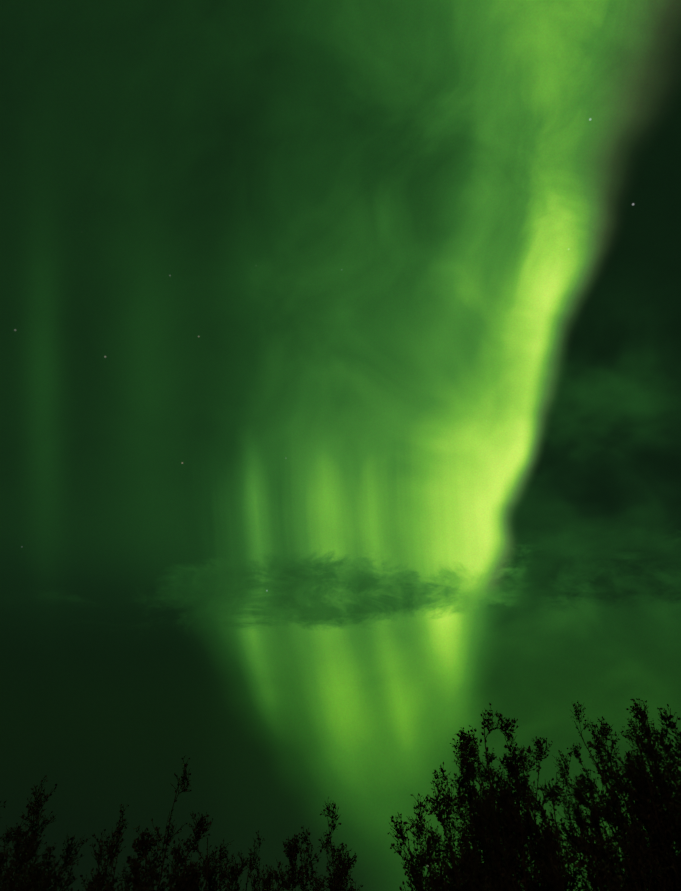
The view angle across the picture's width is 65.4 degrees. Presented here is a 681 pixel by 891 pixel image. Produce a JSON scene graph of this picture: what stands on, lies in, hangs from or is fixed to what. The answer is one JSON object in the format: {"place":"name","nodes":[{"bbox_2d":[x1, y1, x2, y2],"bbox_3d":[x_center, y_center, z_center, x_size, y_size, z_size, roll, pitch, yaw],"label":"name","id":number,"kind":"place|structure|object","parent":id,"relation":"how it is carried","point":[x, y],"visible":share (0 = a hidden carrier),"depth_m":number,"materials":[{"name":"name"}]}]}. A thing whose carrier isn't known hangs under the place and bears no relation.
{"place":"outdoors","nodes":[
{"label":"outdoors","id":0,"kind":"place"},
{"bbox_2d":[0,0,680,890],"label":"sky","id":1,"kind":"structure","parent":0,"point":[340,340],"materials":[{"name":"green"}]},
{"bbox_3d":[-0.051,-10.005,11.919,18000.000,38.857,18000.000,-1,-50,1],"label":"tundra ground","id":2,"kind":"structure","parent":0,"visible":0},
{"bbox_2d":[0,775,128,890],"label":"birch shrub","id":3,"kind":"object","parent":2,"relation":"on","point":[35,808],"visible":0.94,"depth_m":3.28,"materials":[{"name":"black plant"}]},
{"bbox_2d":[0,825,140,890],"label":"birch shrub","id":4,"kind":"object","parent":2,"relation":"on","point":[4,879],"visible":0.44,"depth_m":4.31,"materials":[{"name":"black plant"}]},
{"bbox_2d":[14,854,354,890],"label":"birch shrub","id":5,"kind":"object","parent":2,"relation":"on","point":[136,879],"visible":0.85,"depth_m":2.95,"materials":[{"name":"black plant"}]},
{"bbox_2d":[126,756,264,890],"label":"birch shrub","id":6,"kind":"object","parent":2,"relation":"on","point":[142,844],"visible":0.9,"depth_m":3.29,"materials":[{"name":"black plant"}]},
{"bbox_2d":[187,854,339,890],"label":"birch shrub","id":7,"kind":"object","parent":2,"relation":"on","point":[315,881],"visible":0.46,"depth_m":5.46,"materials":[{"name":"black plant"}]},
{"bbox_2d":[258,797,362,890],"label":"birch shrub","id":8,"kind":"object","parent":2,"relation":"on","point":[296,848],"visible":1,"depth_m":3.56,"materials":[{"name":"black plant"}]},
{"bbox_2d":[388,703,582,890],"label":"birch shrub","id":9,"kind":"object","parent":2,"relation":"on","point":[507,799],"visible":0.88,"depth_m":3.12,"materials":[{"name":"black plant"}]},
{"bbox_2d":[410,733,622,890],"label":"birch shrub","id":10,"kind":"object","parent":2,"relation":"on","point":[439,839],"visible":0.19,"depth_m":5.02,"materials":[{"name":"black plant"}]},
{"bbox_2d":[425,790,680,890],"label":"birch shrub","id":11,"kind":"object","parent":2,"relation":"on","point":[636,870],"visible":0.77,"depth_m":2.68,"materials":[{"name":"black plant"}]},
{"bbox_2d":[547,698,680,890],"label":"birch shrub","id":12,"kind":"object","parent":2,"relation":"on","point":[649,790],"visible":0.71,"depth_m":3.23,"materials":[{"name":"black plant"}]},
{"bbox_2d":[560,715,680,890],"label":"birch shrub","id":13,"kind":"object","parent":2,"relation":"on","point":[577,755],"visible":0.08,"depth_m":4.75,"materials":[{"name":"black plant"}]}
]}

